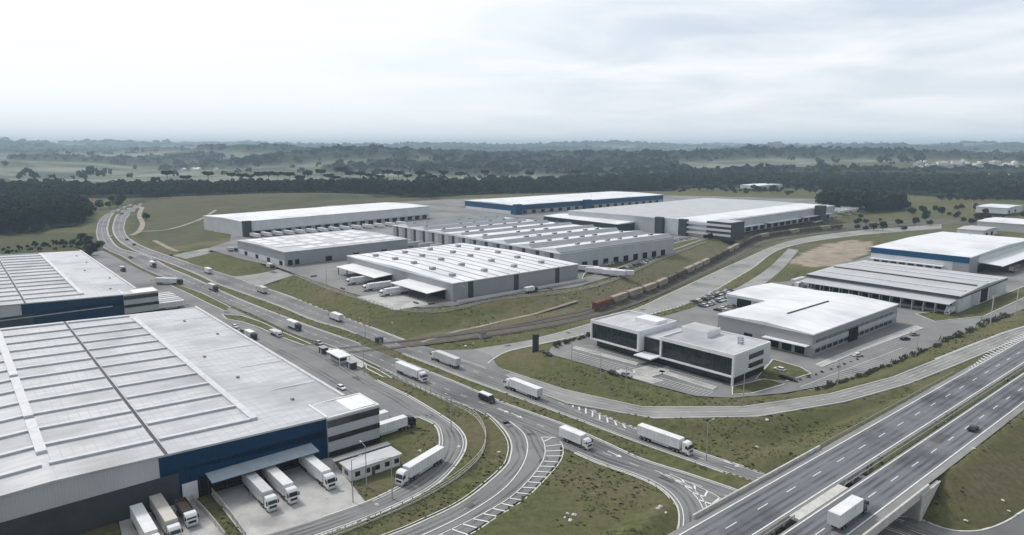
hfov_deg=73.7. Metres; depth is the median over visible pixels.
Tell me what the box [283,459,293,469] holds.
dock door
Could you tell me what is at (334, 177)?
araucaria tree
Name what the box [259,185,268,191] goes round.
broadleaf tree
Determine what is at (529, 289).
box truck
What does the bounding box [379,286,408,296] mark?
semi truck
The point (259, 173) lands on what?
araucaria tree
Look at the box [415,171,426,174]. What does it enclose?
araucaria tree
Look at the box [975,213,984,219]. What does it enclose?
broadleaf tree
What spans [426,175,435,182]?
araucaria tree
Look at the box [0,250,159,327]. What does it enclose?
depot warehouse
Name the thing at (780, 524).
guard rail
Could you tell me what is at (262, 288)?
box truck
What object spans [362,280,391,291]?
semi truck
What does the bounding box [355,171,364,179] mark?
araucaria tree
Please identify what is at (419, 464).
semi truck
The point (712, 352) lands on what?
glass office building
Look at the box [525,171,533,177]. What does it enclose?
araucaria tree
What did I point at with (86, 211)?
broadleaf tree
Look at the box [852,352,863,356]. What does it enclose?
car
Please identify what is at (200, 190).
broadleaf tree
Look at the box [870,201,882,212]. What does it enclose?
broadleaf tree
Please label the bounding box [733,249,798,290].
park entrance road
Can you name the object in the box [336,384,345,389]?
car
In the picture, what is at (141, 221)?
path
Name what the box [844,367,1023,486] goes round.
guard rail
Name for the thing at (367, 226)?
semi trailer
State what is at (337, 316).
box truck
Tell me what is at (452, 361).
semi truck
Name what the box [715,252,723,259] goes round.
goods wagon
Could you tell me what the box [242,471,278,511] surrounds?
semi truck
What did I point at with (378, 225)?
semi trailer
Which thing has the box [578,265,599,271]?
semi trailer
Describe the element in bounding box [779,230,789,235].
goods wagon
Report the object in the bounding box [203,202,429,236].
warehouse
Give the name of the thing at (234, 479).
dock door
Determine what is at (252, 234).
semi trailer
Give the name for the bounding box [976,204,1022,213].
shed
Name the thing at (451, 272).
warehouse
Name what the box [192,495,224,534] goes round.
boundary fence
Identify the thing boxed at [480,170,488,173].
araucaria tree
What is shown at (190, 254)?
depot entrance road
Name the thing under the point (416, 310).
boundary fence
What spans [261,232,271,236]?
semi trailer
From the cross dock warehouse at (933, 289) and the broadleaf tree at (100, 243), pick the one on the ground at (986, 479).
the broadleaf tree at (100, 243)
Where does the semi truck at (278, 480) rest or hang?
on the dock yard at (249, 512)
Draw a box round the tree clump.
[814,188,908,208]
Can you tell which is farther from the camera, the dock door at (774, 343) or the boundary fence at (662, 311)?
the boundary fence at (662, 311)
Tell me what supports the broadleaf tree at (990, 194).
on the ground at (986, 479)
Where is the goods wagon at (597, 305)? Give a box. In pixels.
[592,297,611,309]
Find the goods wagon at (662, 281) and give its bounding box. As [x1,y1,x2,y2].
[655,277,667,287]
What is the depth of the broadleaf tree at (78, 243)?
583.97 m
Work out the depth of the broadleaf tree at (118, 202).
964.38 m
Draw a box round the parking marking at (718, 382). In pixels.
[568,336,910,395]
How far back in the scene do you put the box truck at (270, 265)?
454.52 m
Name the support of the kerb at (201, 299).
on the service road at (311, 360)
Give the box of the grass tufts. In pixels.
[82,268,1023,534]
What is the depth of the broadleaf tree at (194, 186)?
1119.39 m
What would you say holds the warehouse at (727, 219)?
on the depot yard at (447, 209)
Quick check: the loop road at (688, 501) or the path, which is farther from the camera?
the path
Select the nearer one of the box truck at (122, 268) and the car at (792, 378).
the car at (792, 378)
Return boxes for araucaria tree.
[161,170,173,181]
[179,175,191,185]
[201,171,213,180]
[236,173,247,181]
[253,172,265,192]
[264,171,274,180]
[272,172,282,175]
[283,172,294,179]
[294,175,305,191]
[302,171,312,175]
[315,169,325,180]
[330,175,340,182]
[335,167,347,171]
[344,171,354,175]
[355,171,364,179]
[364,173,374,177]
[375,175,384,178]
[382,169,392,173]
[392,171,404,182]
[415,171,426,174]
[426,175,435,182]
[438,170,448,174]
[455,172,464,175]
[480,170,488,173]
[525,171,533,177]
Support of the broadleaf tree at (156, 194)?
on the ground at (986, 479)
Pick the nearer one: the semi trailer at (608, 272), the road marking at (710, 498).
the road marking at (710, 498)
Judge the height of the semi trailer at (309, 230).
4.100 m
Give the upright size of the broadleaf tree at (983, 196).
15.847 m
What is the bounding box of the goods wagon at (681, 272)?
[675,269,686,278]
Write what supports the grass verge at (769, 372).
on the car park
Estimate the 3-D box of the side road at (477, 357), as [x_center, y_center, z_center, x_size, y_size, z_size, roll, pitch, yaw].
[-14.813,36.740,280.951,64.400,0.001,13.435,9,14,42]
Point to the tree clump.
(879, 196)
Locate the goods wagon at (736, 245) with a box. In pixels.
[732,243,739,250]
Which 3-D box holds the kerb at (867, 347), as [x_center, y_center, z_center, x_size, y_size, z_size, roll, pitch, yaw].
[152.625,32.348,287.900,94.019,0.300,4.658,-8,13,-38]
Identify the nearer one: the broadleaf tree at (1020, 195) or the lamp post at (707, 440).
the lamp post at (707, 440)
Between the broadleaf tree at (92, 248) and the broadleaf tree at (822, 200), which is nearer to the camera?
the broadleaf tree at (92, 248)
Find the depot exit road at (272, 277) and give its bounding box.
[234,268,296,284]
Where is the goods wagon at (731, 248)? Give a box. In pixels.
[726,246,734,252]
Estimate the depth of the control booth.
273.50 m
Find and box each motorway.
[680,340,1023,534]
[781,374,1023,534]
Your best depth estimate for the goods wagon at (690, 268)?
462.89 m
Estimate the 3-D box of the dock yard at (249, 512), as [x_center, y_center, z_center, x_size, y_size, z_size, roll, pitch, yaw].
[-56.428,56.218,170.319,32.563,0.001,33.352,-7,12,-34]
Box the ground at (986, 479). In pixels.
[0,139,1023,534]
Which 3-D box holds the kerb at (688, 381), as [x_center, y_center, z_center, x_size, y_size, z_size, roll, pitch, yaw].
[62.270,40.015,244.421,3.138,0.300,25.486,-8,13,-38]
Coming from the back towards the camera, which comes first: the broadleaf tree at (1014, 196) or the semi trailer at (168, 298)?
the broadleaf tree at (1014, 196)
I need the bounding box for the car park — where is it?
[549,256,1023,397]
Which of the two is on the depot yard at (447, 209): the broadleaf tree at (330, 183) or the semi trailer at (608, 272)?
the semi trailer at (608, 272)
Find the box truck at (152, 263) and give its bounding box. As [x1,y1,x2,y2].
[149,260,156,266]
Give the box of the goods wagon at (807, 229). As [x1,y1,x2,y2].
[799,227,809,232]
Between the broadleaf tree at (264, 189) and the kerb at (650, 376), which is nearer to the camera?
the kerb at (650, 376)
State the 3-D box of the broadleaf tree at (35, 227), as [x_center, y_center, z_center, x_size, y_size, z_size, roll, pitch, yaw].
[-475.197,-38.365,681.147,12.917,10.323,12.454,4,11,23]
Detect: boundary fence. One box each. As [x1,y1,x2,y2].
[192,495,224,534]
[212,488,245,534]
[290,273,390,308]
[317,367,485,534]
[392,241,705,312]
[567,287,721,338]
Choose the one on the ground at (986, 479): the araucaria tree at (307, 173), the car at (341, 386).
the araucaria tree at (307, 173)
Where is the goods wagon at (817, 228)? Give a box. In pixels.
[809,226,820,231]
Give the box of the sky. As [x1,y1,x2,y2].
[0,0,1023,143]
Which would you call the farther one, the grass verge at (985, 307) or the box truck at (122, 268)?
the box truck at (122, 268)
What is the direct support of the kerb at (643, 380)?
on the car park
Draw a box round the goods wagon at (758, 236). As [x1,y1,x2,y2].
[754,234,760,240]
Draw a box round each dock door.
[210,480,223,492]
[226,476,238,487]
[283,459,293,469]
[593,260,597,265]
[737,298,750,307]
[770,339,778,347]
[782,342,791,350]
[794,345,804,353]
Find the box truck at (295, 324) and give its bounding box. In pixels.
[286,319,301,330]
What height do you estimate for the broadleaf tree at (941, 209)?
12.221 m
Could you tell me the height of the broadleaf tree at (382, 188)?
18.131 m
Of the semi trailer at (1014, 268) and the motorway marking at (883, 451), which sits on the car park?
the semi trailer at (1014, 268)
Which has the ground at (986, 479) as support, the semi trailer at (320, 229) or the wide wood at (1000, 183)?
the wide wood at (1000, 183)
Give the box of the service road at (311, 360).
[91,250,464,534]
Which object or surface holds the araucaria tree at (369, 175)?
on the ground at (986, 479)
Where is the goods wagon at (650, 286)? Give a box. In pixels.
[641,282,657,293]
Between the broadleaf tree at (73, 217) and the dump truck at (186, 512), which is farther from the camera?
the broadleaf tree at (73, 217)
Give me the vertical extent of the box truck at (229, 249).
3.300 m
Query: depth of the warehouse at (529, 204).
895.60 m
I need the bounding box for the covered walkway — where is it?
[331,441,390,469]
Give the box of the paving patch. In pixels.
[121,227,973,507]
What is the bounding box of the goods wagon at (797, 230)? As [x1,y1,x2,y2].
[789,228,799,233]
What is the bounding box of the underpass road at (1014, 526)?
[877,512,1023,534]
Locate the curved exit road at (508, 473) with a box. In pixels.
[393,409,559,534]
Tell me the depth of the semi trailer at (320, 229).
649.62 m
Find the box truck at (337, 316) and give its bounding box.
[328,311,343,321]
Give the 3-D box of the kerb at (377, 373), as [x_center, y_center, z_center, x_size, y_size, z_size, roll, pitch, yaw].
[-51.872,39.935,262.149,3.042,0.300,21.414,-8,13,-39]
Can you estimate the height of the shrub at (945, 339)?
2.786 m
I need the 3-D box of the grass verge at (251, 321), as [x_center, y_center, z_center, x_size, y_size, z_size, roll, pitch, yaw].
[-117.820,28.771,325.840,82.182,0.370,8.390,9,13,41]
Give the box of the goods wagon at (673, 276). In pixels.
[666,273,677,282]
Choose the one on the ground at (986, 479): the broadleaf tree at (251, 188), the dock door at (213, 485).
the broadleaf tree at (251, 188)
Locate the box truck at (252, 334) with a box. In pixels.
[244,329,257,339]
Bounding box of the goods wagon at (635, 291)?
[626,287,643,298]
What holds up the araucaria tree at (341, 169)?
on the ground at (986, 479)
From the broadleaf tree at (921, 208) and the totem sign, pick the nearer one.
the totem sign
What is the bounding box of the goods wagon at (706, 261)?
[700,258,710,266]
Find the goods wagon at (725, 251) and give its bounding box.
[721,249,728,256]
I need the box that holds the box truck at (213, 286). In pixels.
[207,282,218,291]
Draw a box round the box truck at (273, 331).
[269,328,282,336]
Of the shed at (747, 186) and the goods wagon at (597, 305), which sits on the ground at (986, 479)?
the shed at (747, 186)
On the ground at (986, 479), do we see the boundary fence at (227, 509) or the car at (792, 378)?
the boundary fence at (227, 509)
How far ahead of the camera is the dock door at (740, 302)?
351.86 m
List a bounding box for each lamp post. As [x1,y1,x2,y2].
[351,455,361,501]
[359,440,366,486]
[380,457,392,498]
[445,393,451,431]
[625,362,632,396]
[706,418,714,460]
[742,368,749,402]
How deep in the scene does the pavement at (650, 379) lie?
245.93 m
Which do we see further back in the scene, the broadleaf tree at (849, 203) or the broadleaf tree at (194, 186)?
the broadleaf tree at (194, 186)
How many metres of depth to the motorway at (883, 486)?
170.71 m
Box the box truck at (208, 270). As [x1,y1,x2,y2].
[203,267,211,273]
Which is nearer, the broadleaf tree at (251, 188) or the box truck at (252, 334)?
the box truck at (252, 334)
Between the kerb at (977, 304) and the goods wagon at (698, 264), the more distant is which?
the goods wagon at (698, 264)
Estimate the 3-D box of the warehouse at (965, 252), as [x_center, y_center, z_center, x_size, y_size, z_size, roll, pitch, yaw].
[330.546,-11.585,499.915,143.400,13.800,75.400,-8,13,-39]
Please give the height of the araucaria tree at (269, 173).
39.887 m
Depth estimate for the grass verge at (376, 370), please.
261.77 m
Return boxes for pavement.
[574,347,637,364]
[616,370,661,382]
[634,365,667,376]
[660,371,715,388]
[817,325,921,365]
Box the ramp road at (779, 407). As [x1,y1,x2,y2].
[507,327,1023,418]
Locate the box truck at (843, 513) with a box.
[827,495,868,529]
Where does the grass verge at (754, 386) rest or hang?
on the car park
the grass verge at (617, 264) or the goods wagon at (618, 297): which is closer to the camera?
the goods wagon at (618, 297)
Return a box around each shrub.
[939,336,949,342]
[952,332,961,337]
[980,317,991,323]
[999,312,1010,317]
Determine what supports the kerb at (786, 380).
on the car park
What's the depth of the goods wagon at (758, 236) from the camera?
628.62 m
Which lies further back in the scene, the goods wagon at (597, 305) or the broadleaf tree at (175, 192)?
the broadleaf tree at (175, 192)
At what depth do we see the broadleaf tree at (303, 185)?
1134.66 m
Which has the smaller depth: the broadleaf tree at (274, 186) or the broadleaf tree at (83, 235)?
the broadleaf tree at (83, 235)
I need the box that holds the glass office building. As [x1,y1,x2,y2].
[590,310,770,386]
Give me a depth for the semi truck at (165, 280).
427.41 m
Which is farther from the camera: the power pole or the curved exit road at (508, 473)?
the power pole
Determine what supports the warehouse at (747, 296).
on the car park
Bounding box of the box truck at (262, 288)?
[256,285,267,293]
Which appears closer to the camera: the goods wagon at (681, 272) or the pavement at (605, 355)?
the pavement at (605, 355)
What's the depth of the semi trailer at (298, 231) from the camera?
635.35 m
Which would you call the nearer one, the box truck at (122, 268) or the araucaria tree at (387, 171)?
the box truck at (122, 268)
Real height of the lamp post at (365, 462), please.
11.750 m
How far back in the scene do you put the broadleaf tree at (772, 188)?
1260.52 m
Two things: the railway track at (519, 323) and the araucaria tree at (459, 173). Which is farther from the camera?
the araucaria tree at (459, 173)
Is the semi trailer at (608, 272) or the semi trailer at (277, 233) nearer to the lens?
the semi trailer at (608, 272)
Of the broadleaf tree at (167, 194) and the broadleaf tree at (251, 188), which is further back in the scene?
the broadleaf tree at (251, 188)
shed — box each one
[740,183,782,188]
[957,225,998,234]
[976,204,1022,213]
[977,217,1023,232]
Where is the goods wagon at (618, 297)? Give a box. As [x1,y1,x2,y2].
[610,292,627,303]
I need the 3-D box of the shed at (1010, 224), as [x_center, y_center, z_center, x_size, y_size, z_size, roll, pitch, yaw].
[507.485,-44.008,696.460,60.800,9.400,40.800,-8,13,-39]
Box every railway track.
[334,222,912,348]
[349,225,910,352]
[431,307,591,335]
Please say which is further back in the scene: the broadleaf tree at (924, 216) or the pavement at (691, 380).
the broadleaf tree at (924, 216)
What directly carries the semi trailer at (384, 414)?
on the ground at (986, 479)
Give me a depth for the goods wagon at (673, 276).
432.77 m
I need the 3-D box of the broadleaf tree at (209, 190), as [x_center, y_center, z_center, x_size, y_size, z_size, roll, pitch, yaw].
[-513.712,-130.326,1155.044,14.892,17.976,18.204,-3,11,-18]
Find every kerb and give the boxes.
[108,203,1023,534]
[169,284,229,310]
[222,314,310,344]
[366,364,392,378]
[572,346,637,365]
[582,259,639,278]
[617,369,663,383]
[632,365,669,376]
[657,369,716,389]
[732,378,784,394]
[755,359,811,381]
[816,325,922,366]
[915,286,1023,321]
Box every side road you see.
[421,346,508,373]
[427,224,941,368]
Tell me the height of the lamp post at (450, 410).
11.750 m
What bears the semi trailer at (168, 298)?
on the service road at (311, 360)
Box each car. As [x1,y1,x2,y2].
[314,340,323,345]
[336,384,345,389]
[542,350,552,355]
[607,369,618,375]
[620,371,632,377]
[773,366,785,371]
[778,373,787,379]
[784,375,797,381]
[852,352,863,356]
[899,336,910,340]
[967,424,978,431]
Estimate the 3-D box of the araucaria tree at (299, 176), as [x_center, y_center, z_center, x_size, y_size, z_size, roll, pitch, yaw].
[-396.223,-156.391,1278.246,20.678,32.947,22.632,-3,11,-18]
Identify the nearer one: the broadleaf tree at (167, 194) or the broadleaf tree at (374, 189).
the broadleaf tree at (167, 194)
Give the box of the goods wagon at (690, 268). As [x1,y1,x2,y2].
[683,265,694,273]
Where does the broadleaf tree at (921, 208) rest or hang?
on the ground at (986, 479)
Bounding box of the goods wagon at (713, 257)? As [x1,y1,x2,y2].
[708,255,716,262]
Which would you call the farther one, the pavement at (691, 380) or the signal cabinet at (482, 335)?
the signal cabinet at (482, 335)
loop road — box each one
[579,453,701,527]
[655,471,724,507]
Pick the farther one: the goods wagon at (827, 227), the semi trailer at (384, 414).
the goods wagon at (827, 227)
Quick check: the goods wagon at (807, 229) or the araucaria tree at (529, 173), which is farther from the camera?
the araucaria tree at (529, 173)
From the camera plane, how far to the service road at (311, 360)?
241.95 m
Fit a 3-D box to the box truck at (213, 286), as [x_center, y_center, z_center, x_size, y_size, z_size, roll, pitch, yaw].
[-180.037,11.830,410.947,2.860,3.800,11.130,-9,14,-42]
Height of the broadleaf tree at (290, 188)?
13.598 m
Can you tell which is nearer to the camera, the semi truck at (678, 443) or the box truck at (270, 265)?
the semi truck at (678, 443)
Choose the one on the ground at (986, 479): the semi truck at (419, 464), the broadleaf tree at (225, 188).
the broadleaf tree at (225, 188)
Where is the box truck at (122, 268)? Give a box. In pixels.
[119,266,125,271]
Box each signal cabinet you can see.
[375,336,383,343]
[479,332,486,338]
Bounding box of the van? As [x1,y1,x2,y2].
[478,390,495,402]
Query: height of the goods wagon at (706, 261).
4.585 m
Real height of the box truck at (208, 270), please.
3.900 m
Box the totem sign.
[532,334,538,352]
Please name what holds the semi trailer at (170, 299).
on the service road at (311, 360)
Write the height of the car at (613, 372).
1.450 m
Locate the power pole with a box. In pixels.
[990,296,994,324]
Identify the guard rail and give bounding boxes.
[764,515,794,534]
[820,371,953,445]
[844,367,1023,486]
[846,365,1023,482]
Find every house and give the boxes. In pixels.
[339,446,401,480]
[913,161,920,165]
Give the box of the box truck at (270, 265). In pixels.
[266,263,274,268]
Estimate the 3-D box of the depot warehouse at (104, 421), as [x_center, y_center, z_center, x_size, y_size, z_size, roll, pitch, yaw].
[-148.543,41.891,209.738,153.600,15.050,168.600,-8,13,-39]
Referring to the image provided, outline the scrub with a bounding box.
[1,238,99,255]
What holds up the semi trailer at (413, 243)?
on the depot yard at (447, 209)
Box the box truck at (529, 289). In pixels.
[524,286,537,292]
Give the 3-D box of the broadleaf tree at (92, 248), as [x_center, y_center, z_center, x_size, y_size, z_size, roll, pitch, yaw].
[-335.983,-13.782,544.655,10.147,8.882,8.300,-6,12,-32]
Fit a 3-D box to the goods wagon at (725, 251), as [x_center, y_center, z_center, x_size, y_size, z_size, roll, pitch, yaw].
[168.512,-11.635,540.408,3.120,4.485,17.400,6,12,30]
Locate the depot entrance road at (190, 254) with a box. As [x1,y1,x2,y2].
[173,248,214,258]
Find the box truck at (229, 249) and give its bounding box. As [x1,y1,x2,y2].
[227,247,237,251]
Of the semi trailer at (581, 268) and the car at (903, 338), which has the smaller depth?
the car at (903, 338)
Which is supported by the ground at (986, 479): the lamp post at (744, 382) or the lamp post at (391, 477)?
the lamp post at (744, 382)
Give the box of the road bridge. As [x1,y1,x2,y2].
[692,445,940,534]
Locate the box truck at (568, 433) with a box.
[559,425,592,449]
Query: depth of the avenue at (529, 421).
250.28 m
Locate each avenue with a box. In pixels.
[96,204,796,528]
[113,202,763,480]
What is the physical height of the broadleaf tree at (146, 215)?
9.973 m
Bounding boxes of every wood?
[0,168,1023,197]
[0,190,96,227]
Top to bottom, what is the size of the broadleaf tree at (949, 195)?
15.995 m
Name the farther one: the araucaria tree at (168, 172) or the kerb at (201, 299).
the araucaria tree at (168, 172)
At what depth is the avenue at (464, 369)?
286.85 m
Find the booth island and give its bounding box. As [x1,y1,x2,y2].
[328,348,364,366]
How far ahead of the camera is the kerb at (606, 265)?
459.98 m
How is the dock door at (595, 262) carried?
in the warehouse at (591, 245)
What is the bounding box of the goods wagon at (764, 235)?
[760,233,769,238]
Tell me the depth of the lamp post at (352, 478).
165.02 m
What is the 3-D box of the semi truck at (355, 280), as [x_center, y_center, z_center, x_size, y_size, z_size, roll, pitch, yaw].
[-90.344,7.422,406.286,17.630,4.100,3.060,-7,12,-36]
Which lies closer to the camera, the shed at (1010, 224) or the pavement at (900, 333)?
the pavement at (900, 333)
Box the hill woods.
[0,137,1023,178]
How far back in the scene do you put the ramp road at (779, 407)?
225.99 m
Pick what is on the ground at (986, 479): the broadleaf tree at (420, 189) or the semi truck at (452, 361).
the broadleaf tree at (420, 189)
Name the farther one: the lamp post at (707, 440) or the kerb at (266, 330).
the kerb at (266, 330)
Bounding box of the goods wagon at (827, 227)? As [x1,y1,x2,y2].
[821,225,830,229]
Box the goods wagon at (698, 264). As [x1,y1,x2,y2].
[692,261,702,270]
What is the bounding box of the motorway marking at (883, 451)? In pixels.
[679,334,1023,534]
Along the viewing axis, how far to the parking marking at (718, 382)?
258.67 m
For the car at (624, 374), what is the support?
on the car park
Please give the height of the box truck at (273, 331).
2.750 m
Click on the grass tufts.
(466, 486)
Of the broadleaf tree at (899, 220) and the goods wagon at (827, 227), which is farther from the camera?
the broadleaf tree at (899, 220)
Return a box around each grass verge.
[170,284,228,309]
[223,314,308,343]
[367,365,390,377]
[583,259,637,277]
[674,238,702,248]
[733,379,782,393]
[757,359,808,380]
[916,286,1023,320]
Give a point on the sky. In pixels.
(294, 71)
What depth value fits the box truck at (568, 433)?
196.92 m
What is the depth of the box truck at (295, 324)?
321.67 m
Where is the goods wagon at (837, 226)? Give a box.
[831,224,841,228]
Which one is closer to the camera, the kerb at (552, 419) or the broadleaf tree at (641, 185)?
the kerb at (552, 419)
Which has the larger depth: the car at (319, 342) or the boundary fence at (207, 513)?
the car at (319, 342)
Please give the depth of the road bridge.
154.97 m
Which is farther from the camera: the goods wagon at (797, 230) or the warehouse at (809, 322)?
the goods wagon at (797, 230)
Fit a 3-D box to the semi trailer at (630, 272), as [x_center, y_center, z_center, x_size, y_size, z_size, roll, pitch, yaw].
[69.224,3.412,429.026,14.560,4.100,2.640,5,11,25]
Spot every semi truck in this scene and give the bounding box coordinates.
[129,502,159,534]
[149,493,182,534]
[155,277,182,284]
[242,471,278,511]
[262,465,299,504]
[298,454,336,489]
[345,276,373,284]
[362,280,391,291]
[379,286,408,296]
[379,415,415,435]
[394,445,444,485]
[395,360,427,382]
[430,350,460,367]
[503,377,542,399]
[637,423,693,455]
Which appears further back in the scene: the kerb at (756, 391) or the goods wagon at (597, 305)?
the goods wagon at (597, 305)
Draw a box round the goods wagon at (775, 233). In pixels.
[769,231,779,236]
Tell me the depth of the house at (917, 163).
2449.56 m
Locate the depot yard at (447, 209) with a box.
[208,195,847,307]
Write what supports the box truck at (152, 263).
on the avenue at (529, 421)
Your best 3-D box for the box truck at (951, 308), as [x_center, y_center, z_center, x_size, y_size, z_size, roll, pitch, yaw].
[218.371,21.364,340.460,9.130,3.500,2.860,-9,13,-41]
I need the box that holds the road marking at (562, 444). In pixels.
[96,208,1023,534]
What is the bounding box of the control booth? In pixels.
[326,349,350,364]
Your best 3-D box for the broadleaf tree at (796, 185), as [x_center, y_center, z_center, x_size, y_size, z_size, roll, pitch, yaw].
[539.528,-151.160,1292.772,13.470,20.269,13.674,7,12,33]
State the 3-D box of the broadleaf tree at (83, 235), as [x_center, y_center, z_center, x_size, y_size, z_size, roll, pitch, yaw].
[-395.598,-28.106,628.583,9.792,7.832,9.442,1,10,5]
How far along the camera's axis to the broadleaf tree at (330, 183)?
1123.04 m
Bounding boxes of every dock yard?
[119,500,221,534]
[210,458,364,534]
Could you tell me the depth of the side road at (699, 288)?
422.63 m
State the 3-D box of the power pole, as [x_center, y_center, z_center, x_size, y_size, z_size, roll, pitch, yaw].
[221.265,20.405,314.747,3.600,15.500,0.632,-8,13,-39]
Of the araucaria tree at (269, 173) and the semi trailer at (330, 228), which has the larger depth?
the araucaria tree at (269, 173)
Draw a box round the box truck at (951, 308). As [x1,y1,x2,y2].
[944,305,955,314]
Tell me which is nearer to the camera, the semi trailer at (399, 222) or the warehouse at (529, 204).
the semi trailer at (399, 222)
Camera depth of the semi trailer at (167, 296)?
375.11 m
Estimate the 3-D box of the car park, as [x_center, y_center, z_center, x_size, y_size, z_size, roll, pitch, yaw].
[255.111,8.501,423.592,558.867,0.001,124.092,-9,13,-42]
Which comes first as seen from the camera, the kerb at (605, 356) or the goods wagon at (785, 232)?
the kerb at (605, 356)
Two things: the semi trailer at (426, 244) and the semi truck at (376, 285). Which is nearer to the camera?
the semi truck at (376, 285)
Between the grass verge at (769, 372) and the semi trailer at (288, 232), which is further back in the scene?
the semi trailer at (288, 232)
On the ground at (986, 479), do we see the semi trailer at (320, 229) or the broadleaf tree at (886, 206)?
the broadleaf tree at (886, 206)
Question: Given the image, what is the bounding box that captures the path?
[130,207,577,342]
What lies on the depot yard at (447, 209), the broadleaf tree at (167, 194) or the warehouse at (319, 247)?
the warehouse at (319, 247)
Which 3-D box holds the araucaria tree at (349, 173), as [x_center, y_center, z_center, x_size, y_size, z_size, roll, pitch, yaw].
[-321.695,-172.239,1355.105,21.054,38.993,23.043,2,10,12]
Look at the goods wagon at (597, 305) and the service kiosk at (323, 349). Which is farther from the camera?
the goods wagon at (597, 305)
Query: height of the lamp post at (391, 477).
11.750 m
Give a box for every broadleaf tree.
[16,224,29,232]
[29,224,42,231]
[62,212,80,225]
[72,206,91,220]
[74,240,83,247]
[76,233,86,240]
[85,245,97,254]
[93,240,104,249]
[94,200,103,208]
[107,196,114,201]
[112,198,122,207]
[117,194,126,201]
[141,213,149,219]
[150,192,162,198]
[164,192,172,197]
[172,189,180,194]
[191,184,199,193]
[195,187,208,195]
[204,185,211,193]
[220,185,228,192]
[248,185,256,193]
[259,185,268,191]
[270,183,278,190]
[288,185,295,191]
[297,181,307,190]
[325,178,335,191]
[347,178,357,193]
[368,186,379,194]
[378,184,386,192]
[399,191,408,197]
[414,184,426,197]
[636,180,647,190]
[750,184,758,191]
[768,185,778,190]
[794,182,800,192]
[815,196,828,204]
[827,199,837,204]
[843,198,855,206]
[868,206,876,212]
[869,223,878,229]
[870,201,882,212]
[879,221,887,228]
[882,202,888,211]
[895,219,903,223]
[908,208,916,213]
[919,205,926,211]
[921,213,930,220]
[937,195,945,200]
[938,206,945,213]
[946,193,954,199]
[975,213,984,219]
[979,193,986,199]
[982,208,988,214]
[987,191,994,197]
[1009,193,1018,199]
[1017,193,1023,200]
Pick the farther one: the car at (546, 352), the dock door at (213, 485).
the car at (546, 352)
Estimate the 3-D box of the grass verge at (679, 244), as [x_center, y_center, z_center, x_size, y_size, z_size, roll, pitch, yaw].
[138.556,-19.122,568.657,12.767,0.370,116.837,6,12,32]
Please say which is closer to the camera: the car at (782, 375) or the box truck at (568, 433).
the box truck at (568, 433)
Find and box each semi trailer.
[158,295,176,298]
[159,296,178,299]
[159,298,181,301]
[159,299,184,310]
[250,232,260,237]
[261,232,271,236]
[272,231,282,235]
[283,230,293,234]
[295,229,305,233]
[306,228,316,232]
[317,227,327,231]
[328,226,338,230]
[340,225,350,229]
[351,225,361,229]
[362,224,372,227]
[373,223,383,226]
[379,409,388,420]
[385,222,394,225]
[396,221,406,224]
[408,241,422,246]
[418,242,434,247]
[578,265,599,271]
[585,267,607,273]
[602,269,625,275]
[612,269,633,276]
[790,276,805,284]
[794,281,806,286]
[1009,264,1019,272]
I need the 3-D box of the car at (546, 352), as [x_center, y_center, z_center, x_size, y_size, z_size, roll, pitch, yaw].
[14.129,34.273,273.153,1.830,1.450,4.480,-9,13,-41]
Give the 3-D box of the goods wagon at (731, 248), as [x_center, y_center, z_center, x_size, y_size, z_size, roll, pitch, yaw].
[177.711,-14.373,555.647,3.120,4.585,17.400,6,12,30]
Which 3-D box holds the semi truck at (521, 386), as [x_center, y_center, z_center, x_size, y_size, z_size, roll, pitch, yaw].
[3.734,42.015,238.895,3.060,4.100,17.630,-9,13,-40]
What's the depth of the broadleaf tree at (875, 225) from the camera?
706.40 m
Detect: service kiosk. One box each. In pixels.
[318,345,328,354]
[346,359,356,369]
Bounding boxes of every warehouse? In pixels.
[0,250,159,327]
[0,306,379,534]
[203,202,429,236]
[237,230,407,265]
[336,243,583,310]
[392,215,674,265]
[464,191,662,214]
[544,213,634,230]
[568,198,834,240]
[717,289,898,356]
[726,283,812,307]
[799,260,1007,314]
[870,231,1023,272]
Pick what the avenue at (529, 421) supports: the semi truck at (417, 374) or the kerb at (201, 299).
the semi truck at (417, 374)
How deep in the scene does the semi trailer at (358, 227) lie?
670.85 m
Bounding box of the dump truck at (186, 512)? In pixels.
[174,497,198,527]
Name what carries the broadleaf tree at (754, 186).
on the ground at (986, 479)
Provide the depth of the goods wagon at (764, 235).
642.38 m
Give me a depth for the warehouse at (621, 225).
681.81 m
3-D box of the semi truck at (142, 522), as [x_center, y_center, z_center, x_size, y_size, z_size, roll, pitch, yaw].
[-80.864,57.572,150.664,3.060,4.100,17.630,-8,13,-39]

